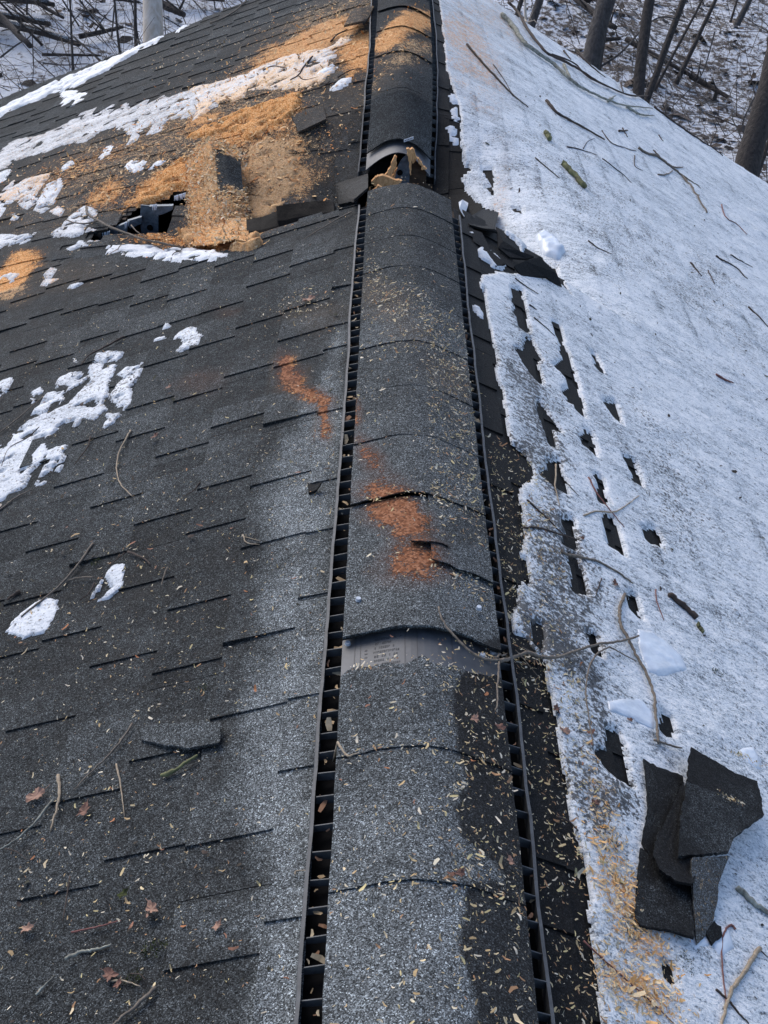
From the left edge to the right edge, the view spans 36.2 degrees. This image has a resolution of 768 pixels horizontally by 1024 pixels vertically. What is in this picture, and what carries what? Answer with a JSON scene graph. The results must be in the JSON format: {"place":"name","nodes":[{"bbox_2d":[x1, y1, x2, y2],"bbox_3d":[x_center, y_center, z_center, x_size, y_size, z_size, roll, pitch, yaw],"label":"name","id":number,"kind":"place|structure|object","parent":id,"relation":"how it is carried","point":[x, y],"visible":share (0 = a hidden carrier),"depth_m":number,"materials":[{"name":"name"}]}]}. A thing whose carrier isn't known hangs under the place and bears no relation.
{"place":"outdoors","nodes":[
{"label":"outdoors","id":0,"kind":"place"},
{"bbox_2d":[0,0,767,182],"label":"ground","id":1,"kind":"structure","parent":0,"point":[557,18],"depth_m":17.99,"materials":[{"name":"snow"}]},
{"bbox_2d":[0,12,32,47],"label":"fallen log","id":2,"kind":"object","parent":1,"relation":"on","point":[7,23],"visible":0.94,"depth_m":14.59,"materials":[{"name":"wood"}]},
{"bbox_2d":[0,0,50,25],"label":"fallen log","id":3,"kind":"object","parent":1,"relation":"on","point":[10,17],"visible":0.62,"depth_m":15.85,"materials":[{"name":"wood"}]},
{"bbox_2d":[0,0,54,6],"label":"fallen log","id":4,"kind":"object","parent":1,"relation":"on","point":[45,2],"visible":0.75,"depth_m":16.20,"materials":[{"name":"wood"}]},
{"bbox_2d":[0,0,80,46],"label":"fallen log","id":5,"kind":"object","parent":1,"relation":"on","point":[41,28],"visible":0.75,"depth_m":15.53,"materials":[{"name":"wood"}]},
{"bbox_2d":[42,36,100,56],"bbox_3d":[-4.068,-6.034,15.262,0.752,0.251,0.140,2,35,-8],"label":"fallen log","id":6,"kind":"object","parent":1,"relation":"on","point":[60,54],"visible":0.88,"depth_m":15.27,"materials":[{"name":"wood"}]},
{"bbox_2d":[69,0,104,70],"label":"bare tree","id":7,"kind":"object","parent":1,"relation":"on","point":[72,53],"visible":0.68,"depth_m":13.99,"materials":[{"name":"brown plant"}]},
{"bbox_2d":[74,7,123,38],"bbox_3d":[-3.791,-6.573,15.707,0.653,0.412,0.208,-14,40,-27],"label":"fallen log","id":8,"kind":"object","parent":1,"relation":"on","point":[83,35],"visible":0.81,"depth_m":15.70,"materials":[{"name":"wood"}]},
{"bbox_2d":[0,0,225,86],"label":"leaf litter","id":9,"kind":"object","parent":1,"relation":"on","point":[128,38],"visible":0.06,"depth_m":15.88,"materials":[{"name":"brown plant"}]},
{"bbox_2d":[0,0,244,68],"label":"fallen sticks","id":10,"kind":"object","parent":1,"relation":"on","point":[19,21],"visible":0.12,"depth_m":15.49,"materials":[{"name":"wood"}]},
{"bbox_2d":[0,0,245,97],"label":"brush","id":11,"kind":"object","parent":1,"relation":"on","point":[103,56],"visible":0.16,"depth_m":15.13,"materials":[{"name":"brown plant"}]},
{"bbox_2d":[143,0,163,42],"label":"dead tree","id":12,"kind":"object","parent":1,"relation":"on","point":[152,9],"visible":0.13,"depth_m":12.11,"materials":[{"name":"grey wood"}]},
{"bbox_2d":[162,0,185,16],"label":"fallen log","id":13,"kind":"object","parent":1,"relation":"on","point":[171,8],"visible":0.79,"depth_m":16.56,"materials":[{"name":"wood"}]},
{"bbox_2d":[0,0,673,1023],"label":"house","id":14,"kind":"structure","parent":1,"relation":"on","point":[384,592],"depth_m":2.17,"materials":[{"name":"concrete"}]},
{"bbox_2d":[0,377,13,396],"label":"snow patch","id":15,"kind":"object","parent":14,"relation":"on","point":[5,384],"visible":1,"depth_m":3.42,"materials":[{"name":"snow"}]},
{"bbox_2d":[0,232,36,248],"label":"snow patch","id":16,"kind":"object","parent":14,"relation":"on","point":[4,240],"visible":1,"depth_m":4.74,"materials":[{"name":"snow"}]},
{"bbox_2d":[0,173,49,201],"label":"snow patch","id":17,"kind":"object","parent":14,"relation":"on","point":[21,187],"visible":1,"depth_m":5.32,"materials":[{"name":"snow"}]},
{"bbox_2d":[0,799,52,849],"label":"twig","id":18,"kind":"object","parent":14,"relation":"on","point":[41,814],"visible":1,"depth_m":1.84,"materials":[{"name":"wood"}]},
{"bbox_2d":[17,193,38,209],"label":"snow patch","id":19,"kind":"object","parent":14,"relation":"on","point":[27,205],"visible":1,"depth_m":5.11,"materials":[{"name":"snow"}]},
{"bbox_2d":[5,598,58,639],"bbox_3d":[-0.702,0.214,2.342,0.106,0.056,0.126,5,35,-3],"label":"snow patch","id":20,"kind":"object","parent":14,"relation":"on","point":[45,609],"visible":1,"depth_m":2.33,"materials":[{"name":"snow"}]},
{"bbox_2d":[21,542,93,616],"bbox_3d":[-0.663,0.141,2.416,0.025,0.053,0.222,21,38,20],"label":"twig","id":21,"kind":"object","parent":20,"relation":"on","point":[73,570],"visible":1,"depth_m":2.41,"materials":[{"name":"wood"}]},
{"bbox_2d":[25,784,49,802],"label":"dead leaf","id":22,"kind":"object","parent":14,"relation":"on","point":[38,792],"visible":1,"depth_m":1.89,"materials":[{"name":"plant"}]},
{"bbox_2d":[33,178,62,213],"bbox_3d":[-1.456,-1.370,5.093,0.110,0.055,0.408,2,35,-7],"label":"snow patch","id":23,"kind":"object","parent":14,"relation":"on","point":[43,201],"visible":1,"depth_m":5.07,"materials":[{"name":"snow"}]},
{"bbox_2d":[38,444,67,477],"bbox_3d":[-0.821,-0.127,2.910,0.068,0.044,0.141,1,35,-8],"label":"snow patch","id":24,"kind":"object","parent":14,"relation":"on","point":[54,454],"visible":1,"depth_m":2.90,"materials":[{"name":"snow"}]},
{"bbox_2d":[50,774,61,830],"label":"twig","id":25,"kind":"object","parent":14,"relation":"on","point":[59,791],"visible":1,"depth_m":1.86,"materials":[{"name":"wood"}]},
{"bbox_2d":[0,351,123,501],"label":"snow patch","id":26,"kind":"object","parent":14,"relation":"on","point":[47,424],"visible":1,"depth_m":3.08,"materials":[{"name":"snow"}]},
{"bbox_2d":[55,371,89,391],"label":"snow patch","id":27,"kind":"object","parent":14,"relation":"on","point":[72,381],"visible":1,"depth_m":3.27,"materials":[{"name":"snow"}]},
{"bbox_2d":[60,90,86,106],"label":"snow patch","id":28,"kind":"object","parent":14,"relation":"on","point":[69,96],"visible":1,"depth_m":6.69,"materials":[{"name":"snow"}]},
{"bbox_2d":[51,206,96,237],"bbox_3d":[-1.228,-1.162,4.721,0.174,0.071,0.300,14,36,10],"label":"snow patch","id":29,"kind":"object","parent":14,"relation":"on","point":[76,230],"visible":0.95,"depth_m":4.68,"materials":[{"name":"snow"}]},
{"bbox_2d":[0,36,163,117],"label":"snow patch","id":30,"kind":"object","parent":14,"relation":"on","point":[73,80],"visible":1,"depth_m":7.12,"materials":[{"name":"snow"}]},
{"bbox_2d":[65,944,111,959],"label":"twig","id":31,"kind":"object","parent":14,"relation":"on","point":[72,955],"visible":1,"depth_m":1.60,"materials":[{"name":"wood"}]},
{"bbox_2d":[74,723,132,789],"bbox_3d":[-0.453,0.399,1.912,0.012,0.037,0.141,23,38,22],"label":"twig","id":32,"kind":"object","parent":14,"relation":"on","point":[120,741],"visible":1,"depth_m":1.91,"materials":[{"name":"wood"}]},
{"bbox_2d":[90,563,124,601],"bbox_3d":[-0.548,0.141,2.351,0.068,0.038,0.114,5,35,-3],"label":"snow patch","id":33,"kind":"object","parent":14,"relation":"on","point":[114,575],"visible":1,"depth_m":2.35,"materials":[{"name":"snow"}]},
{"bbox_2d":[0,89,217,169],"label":"snow patch","id":34,"kind":"object","parent":14,"relation":"on","point":[49,139],"visible":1,"depth_m":5.81,"materials":[{"name":"snow"}]},
{"bbox_2d":[100,967,118,982],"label":"dead leaf","id":35,"kind":"object","parent":14,"relation":"on","point":[109,972],"visible":1,"depth_m":1.55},
{"bbox_2d":[103,412,121,428],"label":"snow patch","id":36,"kind":"object","parent":14,"relation":"on","point":[111,419],"visible":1,"depth_m":2.97,"materials":[{"name":"snow"}]},
{"bbox_2d":[73,206,175,246],"bbox_3d":[-1.032,-1.090,4.535,0.115,0.098,0.651,-23,45,-36],"label":"branch","id":37,"kind":"object","parent":14,"relation":"on","point":[114,228],"visible":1,"depth_m":4.50,"materials":[{"name":"brown plant"}]},
{"bbox_2d":[108,362,143,410],"bbox_3d":[-0.689,-0.326,3.106,0.086,0.046,0.259,5,35,-3],"label":"snow patch","id":38,"kind":"object","parent":14,"relation":"on","point":[121,394],"visible":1,"depth_m":3.10,"materials":[{"name":"snow"}]},
{"bbox_2d":[113,986,156,1023],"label":"twig","id":39,"kind":"object","parent":14,"relation":"on","point":[143,998],"visible":1,"depth_m":1.49,"materials":[{"name":"wood"}]},
{"bbox_2d":[125,160,146,172],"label":"snow patch","id":40,"kind":"object","parent":14,"relation":"on","point":[135,168],"visible":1,"depth_m":5.03,"materials":[{"name":"snow"}]},
{"bbox_2d":[140,936,167,959],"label":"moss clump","id":41,"kind":"object","parent":14,"relation":"on","point":[150,948],"visible":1,"depth_m":1.56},
{"bbox_2d":[136,157,187,207],"bbox_3d":[-0.897,-1.359,4.836,0.211,0.104,0.371,5,35,-3],"label":"sawdust heap","id":42,"kind":"object","parent":14,"relation":"on","point":[162,186],"visible":0.94,"depth_m":4.78,"materials":[{"name":"wood"}]},
{"bbox_2d":[105,244,227,262],"bbox_3d":[-0.767,-0.899,4.044,0.370,0.348,0.897,-3,36,-14],"label":"snow patch","id":43,"kind":"object","parent":14,"relation":"on","point":[133,250],"visible":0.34,"depth_m":3.89,"materials":[{"name":"snow"}]},
{"bbox_2d":[0,216,351,1023],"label":"wood flakes","id":44,"kind":"object","parent":14,"relation":"on","point":[164,682],"visible":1,"depth_m":2.02,"materials":[{"name":"wood"}]},
{"bbox_2d":[160,754,197,776],"bbox_3d":[-0.318,0.397,1.828,0.061,0.029,0.011,-10,38,-22],"label":"stick","id":45,"kind":"object","parent":14,"relation":"on","point":[170,771],"visible":1,"depth_m":1.82,"materials":[{"name":"wood"}]},
{"bbox_2d":[139,721,220,750],"bbox_3d":[-0.330,0.359,1.886,0.164,0.083,0.055,19,37,17],"label":"shingle scrap","id":46,"kind":"object","parent":14,"relation":"on","point":[188,736],"visible":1,"depth_m":1.88,"materials":[{"name":"asphalt"}]},
{"bbox_2d":[1,0,366,262],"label":"sawdust","id":47,"kind":"object","parent":14,"relation":"on","point":[161,167],"visible":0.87,"depth_m":5.18,"materials":[{"name":"brown wood"}]},
{"bbox_2d":[6,0,364,310],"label":"sawdust","id":48,"kind":"object","parent":14,"relation":"on","point":[184,123],"visible":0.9,"depth_m":5.22,"materials":[{"name":"brown wood"}]},
{"bbox_2d":[173,327,203,352],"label":"snow patch","id":49,"kind":"object","parent":14,"relation":"on","point":[192,337],"visible":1,"depth_m":3.21,"materials":[{"name":"snow"}]},
{"bbox_2d":[179,136,253,247],"bbox_3d":[-0.603,-1.138,4.336,0.286,0.365,1.567,-1,36,-11],"label":"sawdust","id":50,"kind":"object","parent":14,"relation":"on","point":[223,218],"visible":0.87,"depth_m":4.57,"materials":[{"name":"brown wood"}]},
{"bbox_2d":[180,220,262,251],"bbox_3d":[-0.566,-0.966,4.075,0.288,0.371,0.975,-1,36,-11],"label":"sawdust heap","id":51,"kind":"object","parent":14,"relation":"on","point":[256,240],"visible":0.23,"depth_m":3.68,"materials":[{"name":"wood"}]},
{"bbox_2d":[186,92,302,139],"bbox_3d":[-0.615,-1.696,5.087,0.499,0.223,0.351,5,35,-3],"label":"sawdust heap","id":52,"kind":"object","parent":14,"relation":"on","point":[278,108],"visible":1,"depth_m":5.09,"materials":[{"name":"wood"}]},
{"bbox_2d":[190,36,351,120],"bbox_3d":[-0.559,-2.017,5.468,0.790,0.360,0.639,5,35,-3],"label":"snow patch","id":53,"kind":"object","parent":14,"relation":"on","point":[321,56],"visible":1,"depth_m":5.46,"materials":[{"name":"snow"}]},
{"bbox_2d":[245,136,297,217],"bbox_3d":[-0.460,-1.362,4.767,0.224,0.172,0.531,5,35,-3],"label":"sawdust heap","id":54,"kind":"object","parent":14,"relation":"on","point":[258,205],"visible":0.96,"depth_m":4.77,"materials":[{"name":"wood"}]},
{"bbox_2d":[0,436,643,1023],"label":"wood flakes","id":55,"kind":"object","parent":14,"relation":"on","point":[452,874],"visible":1,"depth_m":1.64,"materials":[{"name":"wood"}]},
{"bbox_2d":[329,77,351,91],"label":"snow patch","id":56,"kind":"object","parent":14,"relation":"on","point":[340,84],"visible":1,"depth_m":5.10,"materials":[{"name":"snow"}]},
{"bbox_2d":[250,253,500,419],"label":"wood flakes","id":57,"kind":"object","parent":14,"relation":"on","point":[391,315],"visible":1,"depth_m":2.84,"materials":[{"name":"wood"}]},
{"bbox_2d":[374,3,431,90],"bbox_3d":[0.086,-2.135,5.297,0.257,0.149,1.232,5,35,-3],"label":"sawdust","id":58,"kind":"object","parent":14,"relation":"on","point":[406,42],"visible":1,"depth_m":5.18,"materials":[{"name":"brown wood"}]},
{"bbox_2d":[306,232,536,1015],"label":"wood flakes","id":59,"kind":"object","parent":14,"relation":"on","point":[329,722],"visible":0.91,"depth_m":1.77,"materials":[{"name":"wood"}]},
{"bbox_2d":[330,176,534,1023],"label":"wood flakes","id":60,"kind":"object","parent":14,"relation":"on","point":[511,989],"visible":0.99,"depth_m":1.66,"materials":[{"name":"wood"}]},
{"bbox_2d":[445,125,458,144],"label":"snow patch","id":61,"kind":"object","parent":14,"relation":"on","point":[452,130],"visible":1,"depth_m":4.84,"materials":[{"name":"snow"}]},
{"bbox_2d":[478,247,505,270],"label":"snow patch","id":62,"kind":"object","parent":14,"relation":"on","point":[483,255],"visible":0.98,"depth_m":3.46,"materials":[{"name":"snow"}]},
{"bbox_2d":[439,0,767,1023],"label":"roof ice","id":63,"kind":"structure","parent":14,"relation":"on","point":[637,278],"depth_m":3.06,"materials":[{"name":"snow"}]},
{"bbox_2d":[0,66,767,1022],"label":"bark crumbs","id":64,"kind":"object","parent":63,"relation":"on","point":[330,480],"visible":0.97,"depth_m":2.76,"materials":[{"name":"brown wood"}]},
{"bbox_2d":[466,43,527,106],"bbox_3d":[0.518,-2.065,5.538,0.040,0.135,0.580,-13,40,-25],"label":"twig","id":65,"kind":"object","parent":63,"relation":"on","point":[483,63],"visible":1,"depth_m":5.53,"materials":[{"name":"wood"}]},
{"bbox_2d":[438,606,639,745],"bbox_3d":[0.335,0.263,1.973,0.511,0.230,0.246,-14,40,-27],"label":"branch","id":66,"kind":"object","parent":63,"relation":"on","point":[504,659],"visible":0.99,"depth_m":1.97,"materials":[{"name":"brown plant"}]},
{"bbox_2d":[534,229,564,260],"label":"snow clump","id":67,"kind":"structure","parent":63,"relation":"on","point":[550,244],"depth_m":4.13,"materials":[{"name":"snow"}]},
{"bbox_2d":[487,434,645,1023],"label":"wood flakes","id":68,"kind":"object","parent":63,"relation":"on","point":[578,873],"visible":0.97,"depth_m":1.80,"materials":[{"name":"wood"}]},
{"bbox_2d":[561,160,586,188],"bbox_3d":[0.788,-1.407,4.881,0.032,0.060,0.195,-12,39,-25],"label":"stick","id":69,"kind":"object","parent":63,"relation":"on","point":[573,173],"visible":1,"depth_m":4.87,"materials":[{"name":"wood"}]},
{"bbox_2d":[545,99,604,139],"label":"twig","id":70,"kind":"object","parent":63,"relation":"on","point":[549,104],"visible":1,"depth_m":5.66,"materials":[{"name":"wood"}]},
{"bbox_2d":[500,12,654,115],"bbox_3d":[1.254,-2.514,6.817,1.089,0.519,0.727,-2,36,-13],"label":"branch","id":71,"kind":"object","parent":63,"relation":"on","point":[514,27],"visible":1,"depth_m":6.58,"materials":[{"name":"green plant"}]},
{"bbox_2d":[507,1,647,96],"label":"branch","id":72,"kind":"object","parent":63,"relation":"on","point":[563,59],"visible":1,"depth_m":6.98,"materials":[{"name":"brown plant"}]},
{"bbox_2d":[448,1,712,1023],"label":"sawdust","id":73,"kind":"object","parent":63,"relation":"on","point":[636,935],"visible":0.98,"depth_m":1.62,"materials":[{"name":"brown wood"}]},
{"bbox_2d":[560,549,632,583],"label":"twig","id":74,"kind":"object","parent":63,"relation":"on","point":[586,558],"visible":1,"depth_m":2.38,"materials":[{"name":"wood"}]},
{"bbox_2d":[583,940,673,1023],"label":"twig","id":75,"kind":"object","parent":63,"relation":"on","point":[593,950],"visible":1,"depth_m":1.55,"materials":[{"name":"wood"}]},
{"bbox_2d":[608,698,658,728],"bbox_3d":[0.434,0.347,2.060,0.107,0.061,0.082,5,35,-3],"label":"ice slab","id":76,"kind":"object","parent":63,"relation":"on","point":[638,710],"depth_m":2.04,"materials":[{"name":"ice"}]},
{"bbox_2d":[617,593,681,748],"bbox_3d":[0.481,0.282,2.178,0.060,0.039,0.409,3,35,-6],"label":"branch","id":77,"kind":"object","parent":63,"relation":"on","point":[625,633],"visible":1,"depth_m":2.16,"materials":[{"name":"brown plant"}]},
{"bbox_2d":[641,758,682,861],"bbox_3d":[0.443,0.482,1.861,0.075,0.060,0.243,12,35,7],"label":"shingle scrap","id":78,"kind":"object","parent":63,"relation":"on","point":[663,786],"visible":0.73,"depth_m":1.89,"materials":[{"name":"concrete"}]},
{"bbox_2d":[637,629,686,675],"bbox_3d":[0.534,0.285,2.253,0.121,0.068,0.148,5,35,-3],"label":"ice slab","id":79,"kind":"object","parent":63,"relation":"on","point":[661,656],"depth_m":2.25,"materials":[{"name":"ice"}]},
{"bbox_2d":[634,847,693,939],"bbox_3d":[0.409,0.561,1.706,0.092,0.048,0.150,13,35,8],"label":"shingle scrap","id":80,"kind":"object","parent":63,"relation":"on","point":[664,902],"visible":0.94,"depth_m":1.70,"materials":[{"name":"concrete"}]},
{"bbox_2d":[638,147,707,212],"bbox_3d":[1.509,-1.757,6.110,0.386,0.193,0.715,5,35,-3],"label":"twig","id":81,"kind":"object","parent":63,"relation":"on","point":[685,178],"visible":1,"depth_m":6.20,"materials":[{"name":"wood"}]},
{"bbox_2d":[652,782,694,885],"bbox_3d":[0.451,0.490,1.825,0.067,0.052,0.243,13,35,8],"label":"shingle scrap","id":82,"kind":"object","parent":63,"relation":"on","point":[671,866],"visible":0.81,"depth_m":1.76,"materials":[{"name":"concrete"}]},
{"bbox_2d":[668,593,698,619],"bbox_3d":[0.626,0.196,2.454,0.074,0.039,0.017,23,38,22],"label":"stick","id":83,"kind":"object","parent":63,"relation":"on","point":[686,607],"visible":1,"depth_m":2.45,"materials":[{"name":"wood"}]},
{"bbox_2d":[690,856,728,944],"bbox_3d":[0.477,0.559,1.753,0.057,0.065,0.203,19,37,16],"label":"shingle scrap","id":84,"kind":"object","parent":63,"relation":"on","point":[707,872],"visible":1,"depth_m":1.75,"materials":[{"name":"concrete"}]},
{"bbox_2d":[706,921,721,945],"bbox_3d":[0.482,0.617,1.715,0.020,0.021,0.047,27,40,26],"label":"shingle scrap","id":85,"kind":"object","parent":63,"relation":"on","point":[713,932],"visible":1,"depth_m":1.71,"materials":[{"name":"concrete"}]},
{"bbox_2d":[677,781,763,858],"bbox_3d":[0.510,0.496,1.873,0.113,0.103,0.268,30,41,29],"label":"shingle scrap","id":86,"kind":"object","parent":63,"relation":"on","point":[711,823],"visible":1,"depth_m":1.86,"materials":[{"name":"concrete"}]},
{"bbox_2d":[712,929,733,955],"bbox_3d":[0.496,0.634,1.719,0.036,0.034,0.080,31,42,31],"label":"ice slab","id":87,"kind":"object","parent":63,"relation":"on","point":[727,944],"depth_m":1.71,"materials":[{"name":"ice"}]},
{"bbox_2d":[686,747,763,814],"bbox_3d":[0.574,0.470,1.971,0.161,0.082,0.143,5,35,-3],"label":"shingle scrap","id":88,"kind":"object","parent":63,"relation":"on","point":[705,772],"visible":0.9,"depth_m":1.99,"materials":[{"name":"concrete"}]},
{"bbox_2d":[721,924,735,1000],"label":"twig","id":89,"kind":"object","parent":63,"relation":"on","point":[728,926],"visible":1,"depth_m":1.69,"materials":[{"name":"wood"}]},
{"bbox_2d":[720,946,761,1023],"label":"twig","id":90,"kind":"object","parent":63,"relation":"on","point":[757,950],"visible":1,"depth_m":1.67,"materials":[{"name":"wood"}]},
{"bbox_2d":[739,747,760,769],"bbox_3d":[0.669,0.450,2.159,0.062,0.040,0.073,5,35,-3],"label":"ice slab","id":91,"kind":"object","parent":63,"relation":"on","point":[751,752],"depth_m":2.15,"materials":[{"name":"ice"}]},
{"bbox_2d":[735,885,767,914],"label":"twig","id":92,"kind":"object","parent":63,"relation":"on","point":[747,897],"visible":1,"depth_m":1.82,"materials":[{"name":"wood"}]},
{"bbox_2d":[527,0,543,27],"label":"bare tree","id":93,"kind":"object","parent":1,"relation":"on","point":[537,6],"visible":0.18,"depth_m":15.95,"materials":[{"name":"brown plant"}]},
{"bbox_2d":[573,0,618,29],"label":"fallen log","id":94,"kind":"object","parent":1,"relation":"on","point":[586,6],"visible":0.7,"depth_m":19.09,"materials":[{"name":"wood"}]},
{"bbox_2d":[582,0,615,69],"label":"bare tree","id":95,"kind":"object","parent":1,"relation":"on","point":[595,39],"visible":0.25,"depth_m":13.41,"materials":[{"name":"grey plant"}]},
{"bbox_2d":[500,0,767,182],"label":"brush","id":96,"kind":"object","parent":1,"relation":"on","point":[653,39],"visible":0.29,"depth_m":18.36,"materials":[{"name":"plant"}]},
{"bbox_2d":[502,0,767,170],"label":"leaf litter","id":97,"kind":"object","parent":1,"relation":"on","point":[669,109],"visible":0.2,"depth_m":18.38,"materials":[{"name":"brown plant"}]},
{"bbox_2d":[633,0,654,99],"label":"bare tree","id":98,"kind":"object","parent":1,"relation":"on","point":[642,56],"visible":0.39,"depth_m":13.15,"materials":[{"name":"brown plant"}]},
{"bbox_2d":[600,16,687,67],"bbox_3d":[3.042,-5.561,13.859,1.584,0.469,0.147,-25,46,-37],"label":"bent sapling","id":99,"kind":"object","parent":1,"relation":"on","point":[619,53],"visible":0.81,"depth_m":13.65,"materials":[{"name":"brown plant"}]},
{"bbox_2d":[625,29,701,82],"bbox_3d":[4.390,-6.906,17.931,1.854,0.664,0.389,30,41,29],"label":"fallen log","id":100,"kind":"object","parent":1,"relation":"on","point":[672,64],"visible":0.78,"depth_m":18.09,"materials":[{"name":"wood"}]},
{"bbox_2d":[644,0,686,102],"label":"bare tree","id":101,"kind":"object","parent":1,"relation":"on","point":[664,50],"visible":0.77,"depth_m":16.96,"materials":[{"name":"brown plant"}]},
{"bbox_2d":[654,0,702,90],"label":"bare tree","id":102,"kind":"object","parent":1,"relation":"on","point":[676,48],"visible":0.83,"depth_m":17.48,"materials":[{"name":"brown plant"}]},
{"bbox_2d":[674,0,716,84],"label":"bare tree","id":103,"kind":"object","parent":1,"relation":"on","point":[691,50],"visible":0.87,"depth_m":17.98,"materials":[{"name":"brown plant"}]},
{"bbox_2d":[688,57,728,98],"bbox_3d":[4.892,-6.587,17.725,0.280,0.500,0.736,-23,45,-35],"label":"fallen log","id":104,"kind":"object","parent":1,"relation":"on","point":[705,83],"visible":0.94,"depth_m":17.81,"materials":[{"name":"wood"}]},
{"bbox_2d":[733,0,751,25],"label":"bare tree","id":105,"kind":"object","parent":1,"relation":"on","point":[742,14],"visible":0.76,"depth_m":19.96,"materials":[{"name":"brown plant"}]},
{"bbox_2d":[735,44,767,176],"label":"bare tree","id":106,"kind":"object","parent":1,"relation":"on","point":[749,155],"visible":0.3,"depth_m":11.41,"materials":[{"name":"brown plant"}]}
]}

